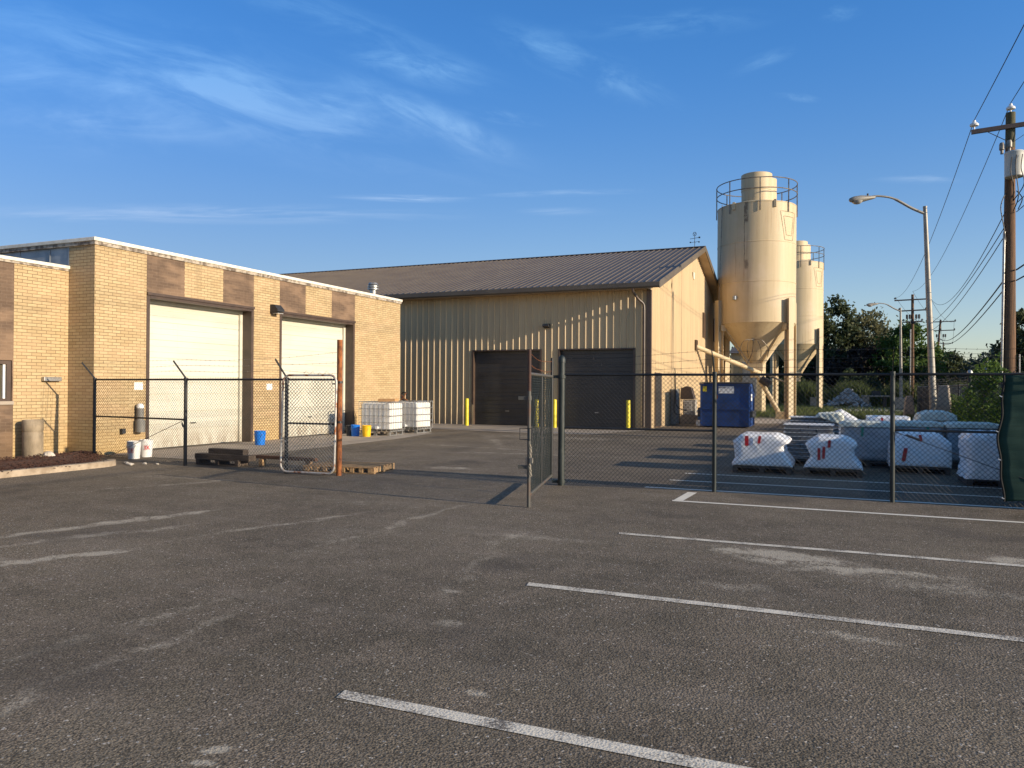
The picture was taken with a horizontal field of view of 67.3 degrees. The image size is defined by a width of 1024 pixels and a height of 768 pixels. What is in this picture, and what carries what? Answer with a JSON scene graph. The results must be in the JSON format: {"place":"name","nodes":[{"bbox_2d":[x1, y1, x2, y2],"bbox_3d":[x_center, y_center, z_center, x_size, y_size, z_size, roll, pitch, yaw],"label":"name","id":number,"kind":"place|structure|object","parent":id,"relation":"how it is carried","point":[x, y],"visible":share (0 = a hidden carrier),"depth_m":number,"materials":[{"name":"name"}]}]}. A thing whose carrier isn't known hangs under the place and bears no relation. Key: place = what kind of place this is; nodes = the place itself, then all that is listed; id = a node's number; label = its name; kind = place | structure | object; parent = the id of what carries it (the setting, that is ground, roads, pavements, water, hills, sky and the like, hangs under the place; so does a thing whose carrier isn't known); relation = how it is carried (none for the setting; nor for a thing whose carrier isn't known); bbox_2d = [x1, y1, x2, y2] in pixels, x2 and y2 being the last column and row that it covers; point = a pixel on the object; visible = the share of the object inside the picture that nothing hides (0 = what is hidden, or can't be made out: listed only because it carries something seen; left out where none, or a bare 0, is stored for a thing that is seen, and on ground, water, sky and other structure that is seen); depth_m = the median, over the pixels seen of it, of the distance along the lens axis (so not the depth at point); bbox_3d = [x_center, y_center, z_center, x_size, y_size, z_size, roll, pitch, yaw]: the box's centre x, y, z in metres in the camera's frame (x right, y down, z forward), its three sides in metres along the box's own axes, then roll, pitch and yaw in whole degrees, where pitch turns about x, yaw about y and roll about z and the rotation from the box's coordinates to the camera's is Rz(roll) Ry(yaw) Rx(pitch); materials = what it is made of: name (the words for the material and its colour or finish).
{"place":"outdoors","nodes":[
{"label":"outdoors","id":0,"kind":"place"},
{"bbox_2d":[0,236,402,454],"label":"brick building","id":1,"kind":"structure","parent":0,"point":[135,306],"depth_m":21.79,"materials":[{"name":"beige brick"}]},
{"bbox_2d":[0,255,69,459],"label":"brick wing","id":2,"kind":"structure","parent":1,"relation":"attached to","point":[34,301],"depth_m":17.80,"materials":[{"name":"beige brick"}]},
{"bbox_2d":[0,360,13,404],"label":"window","id":3,"kind":"structure","parent":2,"relation":"in","point":[5,366],"depth_m":17.25,"materials":[{"name":"white glass"}]},
{"bbox_2d":[149,303,238,448],"bbox_3d":[-8.963,-0.197,21.589,0.090,3.842,3.700,0,0,23],"label":"roll up door","id":4,"kind":"structure","parent":1,"relation":"in","point":[185,336],"depth_m":21.60,"materials":[{"name":"metal"}]},
{"bbox_2d":[281,320,341,436],"bbox_3d":[-6.937,-0.161,26.340,0.090,3.842,3.890,0,0,23],"label":"roll up door","id":5,"kind":"structure","parent":1,"relation":"in","point":[302,339],"depth_m":26.31,"materials":[{"name":"metal"}]},
{"bbox_2d":[104,429,430,458],"bbox_3d":[-5.701,1.752,24.053,3.250,0.001,13.400,0,0,23],"label":"door apron","id":6,"kind":"object","parent":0,"point":[346,440],"depth_m":22.00,"materials":[{"name":"concrete"}]},
{"bbox_2d":[139,439,152,456],"bbox_3d":[-8.573,1.506,18.017,0.312,0.400,0.310,0,0,23],"label":"bucket","id":7,"kind":"object","parent":6,"relation":"on","point":[148,446],"visible":0.62,"depth_m":17.91,"materials":[{"name":"white plastic"}]},
{"bbox_2d":[253,430,265,444],"bbox_3d":[-7.183,1.534,21.915,0.333,0.400,0.332,0,0,23],"label":"bucket","id":8,"kind":"object","parent":6,"relation":"on","point":[259,438],"visible":0.75,"depth_m":21.79,"materials":[{"name":"blue plastic"}]},
{"bbox_2d":[351,425,359,435],"bbox_3d":[-5.306,1.576,26.060,0.323,0.380,0.321,0,0,23],"label":"bucket","id":9,"kind":"object","parent":6,"relation":"on","point":[355,430],"visible":0.99,"depth_m":25.94,"materials":[{"name":"blue plastic"}]},
{"bbox_2d":[361,425,370,436],"bbox_3d":[-4.884,1.577,25.826,0.323,0.380,0.321,0,0,23],"label":"bucket","id":10,"kind":"object","parent":6,"relation":"on","point":[366,430],"visible":1,"depth_m":25.71,"materials":[{"name":"yellow plastic"}]},
{"bbox_2d":[359,401,404,435],"bbox_3d":[-4.552,1.185,26.851,1.258,1.180,1.101,0,0,19],"label":"tote tank","id":11,"kind":"object","parent":6,"relation":"on","point":[382,417],"visible":0.85,"depth_m":26.48,"materials":[{"name":"plastic"}]},
{"bbox_2d":[397,400,432,432],"bbox_3d":[-3.757,1.198,28.469,1.258,1.180,1.101,0,0,26],"label":"tote tank","id":12,"kind":"object","parent":6,"relation":"on","point":[417,415],"visible":0.7,"depth_m":28.05,"materials":[{"name":"plastic"}]},
{"bbox_2d":[0,423,1023,767],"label":"parking lot","id":13,"kind":"structure","parent":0,"point":[170,613],"depth_m":5.67,"materials":[{"name":"grey asphalt"}]},
{"bbox_2d":[0,450,104,472],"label":"mulch bed","id":14,"kind":"object","parent":13,"relation":"on","point":[32,460],"visible":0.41,"depth_m":15.78,"materials":[{"name":"brown wood"}]},
{"bbox_2d":[22,419,43,457],"bbox_3d":[-10.871,1.239,17.445,0.430,0.860,0.430,0,0,23],"label":"trash can","id":15,"kind":"object","parent":14,"relation":"on","point":[32,437],"visible":0.86,"depth_m":17.27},
{"bbox_2d":[0,459,115,477],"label":"mulch kerb","id":16,"kind":"structure","parent":13,"relation":"on","point":[59,468],"depth_m":14.70,"materials":[{"name":"concrete"}]},
{"bbox_2d":[126,441,140,458],"bbox_3d":[-8.636,1.503,17.566,0.312,0.400,0.310,0,0,23],"label":"bucket","id":17,"kind":"object","parent":13,"relation":"on","point":[134,450],"visible":0.75,"depth_m":17.45,"materials":[{"name":"white plastic"}]},
{"bbox_2d":[82,352,336,472],"bbox_3d":[-6.553,0.555,15.857,7.135,2.342,0.550,0,0,27],"label":"chain link fence","id":18,"kind":"object","parent":13,"relation":"on","point":[184,425],"visible":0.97,"depth_m":15.84,"materials":[{"name":"black metal"}]},
{"bbox_2d":[280,372,336,474],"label":"leaning gate","id":19,"kind":"structure","parent":18,"relation":"attached to","point":[282,440],"depth_m":14.53,"materials":[{"name":"silver metal"}]},
{"bbox_2d":[196,458,248,466],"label":"pallet","id":20,"kind":"object","parent":13,"relation":"on","point":[221,463],"visible":0.56,"depth_m":16.17,"materials":[{"name":"brown wood"}]},
{"bbox_2d":[195,452,255,461],"bbox_3d":[-6.065,1.541,16.252,1.450,0.120,0.220,0,0,22],"label":"timber","id":21,"kind":"object","parent":20,"relation":"on","point":[229,457],"visible":0.76,"depth_m":16.11,"materials":[{"name":"brown wood"}]},
{"bbox_2d":[208,448,247,454],"bbox_3d":[-6.003,1.426,16.270,0.980,0.110,0.160,0,0,25],"label":"timber","id":22,"kind":"object","parent":21,"relation":"on","point":[230,451],"visible":0.91,"depth_m":16.17,"materials":[{"name":"brown wood"}]},
{"bbox_2d":[253,454,317,461],"bbox_3d":[-4.711,1.526,15.859,1.700,0.070,0.090,0,0,25],"label":"timber","id":23,"kind":"object","parent":13,"relation":"on","point":[290,457],"visible":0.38,"depth_m":15.81,"materials":[{"name":"brown wood"}]},
{"bbox_2d":[336,340,342,475],"bbox_3d":[-3.250,0.452,14.483,0.120,2.570,0.118,0,0,23],"label":"steel pole","id":24,"kind":"object","parent":13,"relation":"on","point":[339,421],"visible":0.96,"depth_m":14.44,"materials":[{"name":"brown metal"}]},
{"bbox_2d":[303,461,393,473],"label":"pallet","id":25,"kind":"object","parent":13,"relation":"on","point":[371,467],"visible":0.74,"depth_m":15.08,"materials":[{"name":"brown wood"}]},
{"bbox_2d":[280,246,717,427],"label":"metal warehouse","id":26,"kind":"structure","parent":13,"relation":"on","point":[473,332],"depth_m":34.71,"materials":[{"name":"beige metal"}]},
{"bbox_2d":[475,351,539,425],"bbox_3d":[-0.193,0.188,34.291,3.220,3.300,0.066,0,0,23],"label":"roll up door","id":27,"kind":"structure","parent":26,"relation":"in","point":[501,377],"depth_m":34.35,"materials":[{"name":"brown metal"}]},
{"bbox_2d":[561,349,632,427],"bbox_3d":[3.606,0.202,32.658,3.250,3.300,0.090,0,0,23],"label":"roll up door","id":28,"kind":"structure","parent":26,"relation":"in","point":[583,356],"depth_m":32.62,"materials":[{"name":"brown metal"}]},
{"bbox_2d":[654,376,661,427],"bbox_3d":[6.247,0.683,32.957,0.076,2.330,1.300,0,0,23],"label":"side door","id":29,"kind":"structure","parent":26,"relation":"in","point":[658,387],"depth_m":32.75,"materials":[{"name":"grey metal"}]},
{"bbox_2d":[670,368,691,424],"bbox_3d":[7.807,0.575,35.704,0.624,2.572,1.537,0,0,35],"label":"electrical cabinet","id":30,"kind":"object","parent":26,"relation":"attached to","point":[674,407],"visible":0.77,"depth_m":35.22,"materials":[{"name":"metal"}]},
{"bbox_2d":[695,340,760,372],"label":"auger","id":31,"kind":"object","parent":26,"relation":"attached to","point":[723,357],"visible":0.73,"depth_m":42.73,"materials":[{"name":"paint"}]},
{"bbox_2d":[336,690,750,767],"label":"parking line","id":32,"kind":"object","parent":13,"relation":"on","point":[624,748],"visible":1,"depth_m":3.70,"materials":[{"name":"paint"}]},
{"bbox_2d":[552,355,565,485],"bbox_3d":[0.811,0.629,13.200,0.225,2.250,0.142,0,0,-17],"label":"gate post","id":33,"kind":"object","parent":13,"relation":"on","point":[561,377],"visible":0.98,"depth_m":13.16,"materials":[{"name":"black metal"}]},
{"bbox_2d":[518,349,553,507],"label":"swing gate","id":34,"kind":"structure","parent":33,"relation":"attached to","point":[529,457],"depth_m":11.60,"materials":[{"name":"grey metal"}]},
{"bbox_2d":[675,492,695,500],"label":"parking line","id":35,"kind":"object","parent":13,"relation":"on","point":[685,496],"visible":1,"depth_m":11.87,"materials":[{"name":"paint"}]},
{"bbox_2d":[680,386,697,423],"bbox_3d":[8.659,1.004,37.068,0.950,1.800,1.000,0,0,23],"label":"trash can","id":36,"kind":"object","parent":13,"relation":"on","point":[692,403],"visible":0.8,"depth_m":36.73,"materials":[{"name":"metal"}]},
{"bbox_2d":[698,382,755,426],"bbox_3d":[9.592,0.879,34.182,2.310,1.930,2.180,0,0,23],"label":"dumpster","id":37,"kind":"object","parent":13,"relation":"on","point":[730,407],"visible":0.84,"depth_m":33.22,"materials":[{"name":"blue paint"}]},
{"bbox_2d":[732,431,794,474],"bbox_3d":[5.135,1.384,15.675,1.161,0.776,1.146,0,0,23],"label":"wrapped pallet","id":38,"kind":"object","parent":13,"relation":"on","point":[762,449],"visible":0.82,"depth_m":15.20,"materials":[{"name":"white plastic"}]},
{"bbox_2d":[527,582,1023,641],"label":"parking line","id":39,"kind":"object","parent":13,"relation":"on","point":[968,633],"visible":1,"depth_m":5.70,"materials":[{"name":"paint"}]},
{"bbox_2d":[564,347,1023,506],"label":"chain link fence","id":40,"kind":"object","parent":13,"relation":"on","point":[892,374],"visible":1,"depth_m":11.96,"materials":[{"name":"black metal"}]},
{"bbox_2d":[996,375,1023,501],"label":"wind screen","id":41,"kind":"object","parent":40,"relation":"attached to","point":[1010,438],"visible":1,"depth_m":10.79,"materials":[{"name":"green fabric"}]},
{"bbox_2d":[783,423,834,465],"bbox_3d":[6.668,1.342,17.256,1.045,0.892,1.040,0,0,23],"label":"stone pallet","id":42,"kind":"object","parent":13,"relation":"on","point":[806,429],"visible":0.31,"depth_m":16.88,"materials":[{"name":"grey stone"}]},
{"bbox_2d":[790,412,843,434],"bbox_3d":[7.694,1.250,19.404,1.284,1.112,1.094,0,0,23],"label":"stone pallet","id":43,"kind":"object","parent":13,"relation":"on","point":[818,419],"visible":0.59,"depth_m":18.90,"materials":[{"name":"grey stone"}]},
{"bbox_2d":[619,532,1023,566],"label":"parking line","id":44,"kind":"object","parent":13,"relation":"on","point":[983,562],"visible":1,"depth_m":7.94,"materials":[{"name":"paint"}]},
{"bbox_2d":[803,434,862,477],"bbox_3d":[6.368,1.398,15.258,1.079,0.756,1.146,0,0,23],"label":"wrapped pallet","id":45,"kind":"object","parent":13,"relation":"on","point":[818,448],"visible":0.84,"depth_m":14.78,"materials":[{"name":"white plastic"}]},
{"bbox_2d":[676,480,996,496],"bbox_3d":[5.847,1.759,12.768,6.450,0.001,0.100,0,0,23],"label":"parking line","id":46,"kind":"object","parent":13,"relation":"on","point":[839,488],"visible":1,"depth_m":12.93,"materials":[{"name":"paint"}]},
{"bbox_2d":[650,487,1023,508],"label":"parking line","id":47,"kind":"object","parent":13,"relation":"on","point":[840,497],"visible":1,"depth_m":11.76,"materials":[{"name":"paint"}]},
{"bbox_2d":[822,409,859,434],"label":"wrapped pallet","id":48,"kind":"object","parent":13,"relation":"on","point":[848,416],"visible":0.13,"depth_m":20.45,"materials":[{"name":"white plastic"}]},
{"bbox_2d":[688,473,1001,488],"bbox_3d":[6.361,1.768,13.908,6.400,0.001,0.100,0,0,23],"label":"parking line","id":49,"kind":"object","parent":13,"relation":"on","point":[852,481],"visible":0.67,"depth_m":13.95,"materials":[{"name":"paint"}]},
{"bbox_2d":[672,500,1023,522],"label":"parking line","id":50,"kind":"object","parent":13,"relation":"on","point":[853,511],"visible":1,"depth_m":10.49,"materials":[{"name":"paint"}]},
{"bbox_2d":[839,420,889,467],"bbox_3d":[7.816,1.302,16.987,1.128,0.983,1.124,0,0,23],"label":"wrapped pallet","id":51,"kind":"object","parent":13,"relation":"on","point":[868,433],"visible":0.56,"depth_m":16.50,"materials":[{"name":"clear plastic"}]},
{"bbox_2d":[866,415,909,421],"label":"wrapped pallet","id":52,"kind":"object","parent":13,"relation":"on","point":[884,418],"visible":0.13,"depth_m":20.21,"materials":[{"name":"white plastic"}]},
{"bbox_2d":[849,193,936,409],"bbox_3d":[15.388,-2.884,31.019,3.615,9.601,0.339,0,0,1],"label":"street lamp","id":53,"kind":"object","parent":13,"relation":"on","point":[929,312],"visible":0.97,"depth_m":30.93,"materials":[{"name":"metal"}]},
{"bbox_2d":[887,431,951,475],"bbox_3d":[8.305,1.387,15.736,1.110,0.806,1.146,0,0,23],"label":"wrapped pallet","id":54,"kind":"object","parent":13,"relation":"on","point":[923,455],"visible":0.63,"depth_m":15.23,"materials":[{"name":"white plastic"}]},
{"bbox_2d":[895,420,944,435],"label":"wrapped pallet","id":55,"kind":"object","parent":13,"relation":"on","point":[898,423],"visible":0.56,"depth_m":16.75,"materials":[{"name":"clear plastic"}]},
{"bbox_2d":[913,410,956,422],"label":"wrapped pallet","id":56,"kind":"object","parent":13,"relation":"on","point":[940,415],"visible":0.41,"depth_m":18.01,"materials":[{"name":"white plastic"}]},
{"bbox_2d":[936,385,950,412],"bbox_3d":[16.350,0.981,29.114,0.694,1.850,1.600,0,0,31],"label":"barrier","id":57,"kind":"object","parent":13,"relation":"on","point":[939,402],"visible":0.41,"depth_m":28.44,"materials":[{"name":"concrete"}]},
{"bbox_2d":[942,421,998,468],"bbox_3d":[9.928,1.310,16.629,1.084,0.986,1.118,0,0,23],"label":"wrapped pallet","id":58,"kind":"object","parent":13,"relation":"on","point":[968,426],"visible":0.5,"depth_m":16.29,"materials":[{"name":"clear plastic"}]},
{"bbox_2d":[957,430,1001,487],"bbox_3d":[8.601,1.303,13.659,1.136,0.956,1.155,0,0,23],"label":"wrapped pallet","id":59,"kind":"object","parent":13,"relation":"on","point":[978,455],"visible":0.49,"depth_m":13.29,"materials":[{"name":"white plastic"}]},
{"bbox_2d":[0,0,1023,362],"label":"sky","id":60,"kind":"structure","parent":0,"point":[272,136],"materials":[{"name":"blue"}]},
{"bbox_2d":[430,423,644,433],"bbox_3d":[-0.695,1.820,31.648,11.900,0.001,4.900,0,0,23],"label":"warehouse apron","id":61,"kind":"object","parent":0,"point":[503,428],"visible":0.6,"depth_m":31.09,"materials":[{"name":"concrete"}]},
{"bbox_2d":[465,398,468,425],"bbox_3d":[-1.989,1.226,33.835,0.170,1.200,0.167,0,0,23],"label":"bollard","id":62,"kind":"object","parent":61,"relation":"on","point":[466,411],"visible":1,"depth_m":33.76,"materials":[{"name":"yellow metal"}]},
{"bbox_2d":[553,399,556,427],"bbox_3d":[1.795,1.240,32.384,0.170,1.200,0.167,0,0,23],"label":"bollard","id":63,"kind":"object","parent":61,"relation":"on","point":[554,413],"visible":0.91,"depth_m":32.31,"materials":[{"name":"yellow metal"}]},
{"bbox_2d":[626,400,629,427],"bbox_3d":[4.745,1.252,31.398,0.170,1.200,0.167,0,0,23],"label":"bollard","id":64,"kind":"object","parent":61,"relation":"on","point":[628,415],"visible":0.79,"depth_m":31.32,"materials":[{"name":"yellow metal"}]},
{"bbox_2d":[755,418,865,423],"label":"gravel yard","id":65,"kind":"structure","parent":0,"point":[758,420],"depth_m":41.07,"materials":[{"name":"grey gravel"}]},
{"bbox_2d":[714,171,797,419],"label":"silo","id":66,"kind":"object","parent":65,"relation":"on","point":[755,306],"visible":0.99,"depth_m":43.25,"materials":[{"name":"paint"}]},
{"bbox_2d":[756,376,783,418],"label":"screw conveyor","id":67,"kind":"object","parent":65,"relation":"on","point":[762,382],"visible":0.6,"depth_m":43.80,"materials":[{"name":"metal"}]},
{"bbox_2d":[755,404,916,419],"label":"grass field","id":68,"kind":"structure","parent":0,"point":[898,410],"depth_m":52.62,"materials":[{"name":"green plant"}]},
{"bbox_2d":[730,347,765,411],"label":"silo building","id":69,"kind":"structure","parent":68,"relation":"on","point":[735,354],"depth_m":54.02,"materials":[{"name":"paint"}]},
{"bbox_2d":[742,362,756,395],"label":"door","id":70,"kind":"structure","parent":69,"relation":"in","point":[744,379],"depth_m":53.77,"materials":[{"name":"silver metal"}]},
{"bbox_2d":[766,355,812,381],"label":"broadleaf tree","id":71,"kind":"object","parent":68,"relation":"on","point":[780,366],"visible":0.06,"depth_m":99.22,"materials":[{"name":"green plant"}]},
{"bbox_2d":[770,240,824,406],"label":"silo","id":72,"kind":"object","parent":68,"relation":"on","point":[809,295],"visible":0.56,"depth_m":66.01,"materials":[{"name":"paint"}]},
{"bbox_2d":[803,294,875,385],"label":"broadleaf tree","id":73,"kind":"object","parent":68,"relation":"on","point":[831,335],"visible":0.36,"depth_m":93.73,"materials":[{"name":"green plant"}]},
{"bbox_2d":[730,366,961,391],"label":"undergrowth","id":74,"kind":"object","parent":68,"relation":"on","point":[848,370],"visible":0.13,"depth_m":85.60,"materials":[{"name":"green plant"}]},
{"bbox_2d":[805,343,887,387],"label":"broadleaf tree","id":75,"kind":"object","parent":68,"relation":"on","point":[856,356],"visible":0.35,"depth_m":90.81,"materials":[{"name":"green plant"}]},
{"bbox_2d":[824,388,871,406],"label":"rubble heap","id":76,"kind":"object","parent":68,"relation":"on","point":[839,400],"visible":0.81,"depth_m":74.44,"materials":[{"name":"stone"}]},
{"bbox_2d":[766,379,966,406],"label":"tall weeds","id":77,"kind":"object","parent":68,"relation":"on","point":[865,387],"visible":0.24,"depth_m":77.89,"materials":[{"name":"green plant"}]},
{"bbox_2d":[829,305,904,386],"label":"broadleaf tree","id":78,"kind":"object","parent":68,"relation":"on","point":[868,321],"visible":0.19,"depth_m":94.53,"materials":[{"name":"green plant"}]},
{"bbox_2d":[861,395,889,407],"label":"stone table","id":79,"kind":"object","parent":68,"relation":"on","point":[866,400],"visible":0.52,"depth_m":73.73,"materials":[{"name":"concrete"}]},
{"bbox_2d":[895,398,904,408],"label":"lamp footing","id":80,"kind":"object","parent":68,"relation":"on","point":[900,403],"visible":0.56,"depth_m":68.51,"materials":[{"name":"concrete"}]},
{"bbox_2d":[866,302,902,397],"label":"street lamp","id":81,"kind":"object","parent":80,"relation":"on","point":[900,347],"visible":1,"depth_m":68.92,"materials":[{"name":"metal"}]},
{"bbox_2d":[862,319,952,383],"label":"broadleaf tree","id":82,"kind":"object","parent":68,"relation":"on","point":[892,342],"visible":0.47,"depth_m":86.25,"materials":[{"name":"green plant"}]},
{"bbox_2d":[903,396,914,415],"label":"barrier","id":83,"kind":"object","parent":68,"relation":"on","point":[905,411],"visible":0.48,"depth_m":41.97,"materials":[{"name":"concrete"}]},
{"bbox_2d":[894,294,925,396],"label":"utility pole","id":84,"kind":"object","parent":68,"relation":"on","point":[912,310],"visible":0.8,"depth_m":74.81,"materials":[{"name":"brown wood"}]},
{"bbox_2d":[909,329,910,395],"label":"pole conduit","id":85,"kind":"object","parent":84,"relation":"attached to","point":[910,360],"visible":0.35,"depth_m":74.76,"materials":[{"name":"grey metal"}]},
{"bbox_2d":[935,213,1004,304],"bbox_3d":[27.235,-6.512,48.094,0.024,4.067,58.468,0,0,27],"label":"power line","id":86,"kind":"object","parent":84,"relation":"attached to","point":[981,256],"visible":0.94,"depth_m":27.32,"materials":[{"name":"black metal"}]},
{"bbox_2d":[933,319,955,344],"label":"utility pole","id":87,"kind":"object","parent":68,"relation":"on","point":[939,331],"visible":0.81,"depth_m":104.77,"materials":[{"name":"brown wood"}]},
{"bbox_2d":[936,349,971,382],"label":"broadleaf tree","id":88,"kind":"object","parent":68,"relation":"on","point":[956,362],"visible":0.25,"depth_m":96.37,"materials":[{"name":"green plant"}]},
{"bbox_2d":[918,369,1020,416],"bbox_3d":[15.988,0.779,26.792,0.375,2.264,36.241,0,0,23],"label":"bush","id":89,"kind":"object","parent":68,"relation":"on","point":[960,387],"visible":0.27,"depth_m":28.45,"materials":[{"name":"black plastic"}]},
{"bbox_2d":[917,386,937,411],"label":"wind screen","id":90,"kind":"object","parent":89,"relation":"attached to","point":[920,397],"visible":0.2,"depth_m":40.67,"materials":[{"name":"black fabric"}]},
{"bbox_2d":[967,370,972,420],"bbox_3d":[15.328,0.702,25.747,0.170,2.360,0.170,0,0,23],"label":"gate post","id":91,"kind":"object","parent":68,"relation":"on","point":[969,371],"visible":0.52,"depth_m":25.71,"materials":[{"name":"silver metal"}]},
{"bbox_2d":[949,351,1011,423],"bbox_3d":[15.155,0.439,25.162,1.101,2.964,14.281,0,0,23],"label":"shrub","id":92,"kind":"object","parent":68,"relation":"on","point":[991,368],"visible":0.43,"depth_m":22.68,"materials":[{"name":"green plant"}]},
{"bbox_2d":[952,345,1022,383],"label":"broadleaf tree","id":93,"kind":"object","parent":68,"relation":"on","point":[990,355],"visible":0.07,"depth_m":77.82,"materials":[{"name":"green plant"}]},
{"bbox_2d":[969,103,1023,393],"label":"utility pole","id":94,"kind":"object","parent":68,"relation":"on","point":[1013,164],"visible":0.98,"depth_m":21.88,"materials":[{"name":"brown wood"}]},
{"bbox_2d":[896,127,971,297],"bbox_3d":[25.486,-7.681,48.800,0.020,2.039,58.458,0,0,25],"label":"power line","id":95,"kind":"object","parent":94,"relation":"attached to","point":[946,198],"visible":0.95,"depth_m":28.78,"materials":[{"name":"black metal"}]},
{"bbox_2d":[914,238,1002,333],"bbox_3d":[26.578,-4.366,48.357,0.024,1.963,58.396,0,0,25],"label":"power line","id":96,"kind":"object","parent":94,"relation":"attached to","point":[972,284],"visible":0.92,"depth_m":28.55,"materials":[{"name":"black metal"}]},
{"bbox_2d":[913,226,1004,325],"bbox_3d":[26.536,-5.007,48.380,0.024,2.482,58.393,0,0,25],"label":"power line","id":97,"kind":"object","parent":94,"relation":"attached to","point":[971,277],"visible":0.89,"depth_m":28.60,"materials":[{"name":"black metal"}]},
{"bbox_2d":[915,111,1007,290],"bbox_3d":[26.633,-8.188,48.417,0.020,2.115,58.286,0,0,25],"label":"power line","id":98,"kind":"object","parent":94,"relation":"attached to","point":[972,193],"visible":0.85,"depth_m":29.46,"materials":[{"name":"black metal"}]},
{"bbox_2d":[937,282,1001,340],"bbox_3d":[36.092,-4.822,63.519,0.040,4.402,94.033,0,0,28],"label":"power line","id":99,"kind":"object","parent":94,"relation":"attached to","point":[979,311],"visible":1,"depth_m":29.94,"materials":[{"name":"black metal"}]},
{"bbox_2d":[937,292,1001,344],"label":"power line","id":100,"kind":"object","parent":94,"relation":"attached to","point":[978,319],"visible":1,"depth_m":30.73,"materials":[{"name":"black metal"}]},
{"bbox_2d":[974,25,1023,119],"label":"power line","id":101,"kind":"object","parent":94,"relation":"attached to","point":[1000,70],"visible":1,"depth_m":18.34,"materials":[{"name":"black metal"}]},
{"bbox_2d":[986,307,1023,372],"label":"tree","id":102,"kind":"object","parent":68,"relation":"on","point":[1019,331],"visible":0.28,"depth_m":61.96,"materials":[{"name":"green plant"}]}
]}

